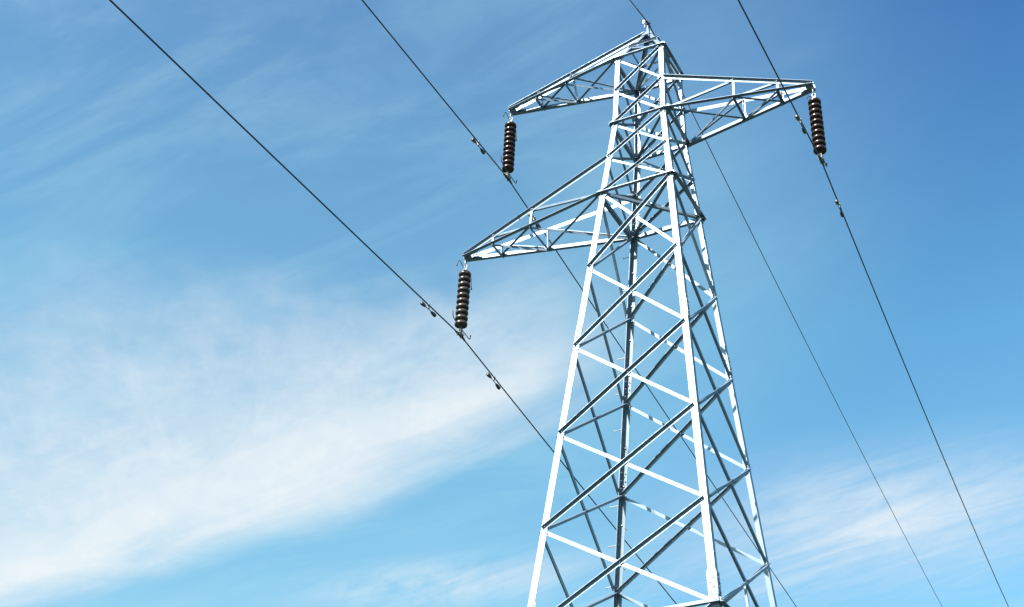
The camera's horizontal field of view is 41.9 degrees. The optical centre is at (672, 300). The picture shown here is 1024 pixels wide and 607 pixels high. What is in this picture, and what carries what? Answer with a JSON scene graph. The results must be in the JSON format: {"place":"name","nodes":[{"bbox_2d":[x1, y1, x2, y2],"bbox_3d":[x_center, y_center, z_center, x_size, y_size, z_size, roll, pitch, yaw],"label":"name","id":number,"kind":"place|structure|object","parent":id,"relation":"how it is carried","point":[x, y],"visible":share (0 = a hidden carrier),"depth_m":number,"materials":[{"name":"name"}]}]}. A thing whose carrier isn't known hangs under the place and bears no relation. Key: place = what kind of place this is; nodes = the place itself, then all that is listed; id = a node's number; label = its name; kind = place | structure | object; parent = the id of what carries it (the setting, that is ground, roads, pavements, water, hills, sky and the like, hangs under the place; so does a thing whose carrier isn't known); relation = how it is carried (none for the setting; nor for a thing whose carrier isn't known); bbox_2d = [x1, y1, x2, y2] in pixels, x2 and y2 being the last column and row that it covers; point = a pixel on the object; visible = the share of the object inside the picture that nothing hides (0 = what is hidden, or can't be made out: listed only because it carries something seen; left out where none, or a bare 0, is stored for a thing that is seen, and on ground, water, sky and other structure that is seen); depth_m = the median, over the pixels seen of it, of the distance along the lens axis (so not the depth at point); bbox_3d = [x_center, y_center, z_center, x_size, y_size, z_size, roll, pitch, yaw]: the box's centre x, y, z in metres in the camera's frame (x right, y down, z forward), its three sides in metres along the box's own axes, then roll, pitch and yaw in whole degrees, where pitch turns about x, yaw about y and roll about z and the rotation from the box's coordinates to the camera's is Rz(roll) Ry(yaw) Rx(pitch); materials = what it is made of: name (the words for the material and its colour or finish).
{"place":"outdoors","nodes":[
{"label":"outdoors","id":0,"kind":"place"},
{"bbox_2d":[0,0,1023,606],"label":"sky","id":1,"kind":"structure","parent":0,"point":[214,393],"materials":[{"name":"blue"}]},
{"bbox_3d":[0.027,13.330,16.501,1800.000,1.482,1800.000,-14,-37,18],"label":"ground","id":2,"kind":"structure","parent":0,"visible":0},
{"bbox_2d":[462,7,815,606],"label":"transmission tower","id":3,"kind":"structure","parent":2,"relation":"on","point":[632,235],"depth_m":26.02,"materials":[{"name":"metal"}]},
{"bbox_2d":[453,259,471,340],"bbox_3d":[-4.405,-0.066,27.763,0.271,1.969,0.768,-14,-37,18],"label":"insulator string","id":4,"kind":"object","parent":3,"relation":"hanging from","point":[462,301],"visible":1,"depth_m":27.62,"materials":[{"name":"ceramic"}]},
{"bbox_2d":[109,0,676,603],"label":"conductor","id":5,"kind":"object","parent":4,"relation":"hanging from","point":[361,240],"visible":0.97,"depth_m":23.71,"materials":[{"name":"metal"}]},
{"bbox_2d":[420,301,436,316],"bbox_3d":[-4.837,0.132,26.153,0.080,0.166,0.547,-13,-33,16],"label":"vibration damper","id":6,"kind":"object","parent":5,"relation":"attached to","point":[423,304],"visible":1,"depth_m":26.15,"materials":[{"name":"metal"}]},
{"bbox_2d":[486,373,500,389],"bbox_3d":[-3.824,1.683,28.215,0.080,0.166,0.547,-14,-44,17],"label":"vibration damper","id":7,"kind":"object","parent":5,"relation":"attached to","point":[498,387],"visible":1,"depth_m":28.22,"materials":[{"name":"metal"}]},
{"bbox_2d":[500,112,516,183],"bbox_3d":[-3.672,-3.489,29.707,0.271,1.966,0.768,-14,-37,18],"label":"insulator string","id":8,"kind":"object","parent":3,"relation":"hanging from","point":[510,140],"visible":1,"depth_m":29.55,"materials":[{"name":"ceramic"}]},
{"bbox_2d":[362,0,796,606],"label":"conductor","id":9,"kind":"object","parent":8,"relation":"hanging from","point":[550,242],"visible":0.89,"depth_m":29.90,"materials":[{"name":"metal"}]},
{"bbox_2d":[471,138,484,154],"bbox_3d":[-4.123,-3.316,28.014,0.080,0.166,0.547,-13,-32,16],"label":"vibration damper","id":10,"kind":"object","parent":9,"relation":"attached to","point":[473,140],"visible":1,"depth_m":28.01,"materials":[{"name":"metal"}]},
{"bbox_2d":[630,0,941,605],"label":"earth wire","id":11,"kind":"object","parent":3,"relation":"attached to","point":[796,322],"visible":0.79,"depth_m":39.50,"materials":[{"name":"metal"}]},
{"bbox_2d":[806,87,827,166],"bbox_3d":[2.956,-3.498,26.505,0.271,1.966,0.548,-30,-44,35],"label":"insulator string","id":12,"kind":"object","parent":3,"relation":"hanging from","point":[816,124],"visible":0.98,"depth_m":26.30,"materials":[{"name":"ceramic"}]},
{"bbox_2d":[738,0,1008,606],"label":"conductor","id":13,"kind":"object","parent":12,"relation":"hanging from","point":[866,273],"visible":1,"depth_m":28.92,"materials":[{"name":"metal"}]},
{"bbox_2d":[795,114,806,133],"bbox_3d":[2.407,-3.353,24.831,0.080,0.166,0.547,-14,-34,18],"label":"vibration damper","id":14,"kind":"object","parent":13,"relation":"attached to","point":[798,118],"visible":1,"depth_m":24.83,"materials":[{"name":"metal"}]},
{"bbox_2d":[835,199,843,216],"bbox_3d":[3.412,-1.926,27.022,0.080,0.166,0.547,-13,-36,15],"label":"vibration damper","id":15,"kind":"object","parent":13,"relation":"attached to","point":[839,205],"visible":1,"depth_m":27.01,"materials":[{"name":"metal"}]}
]}

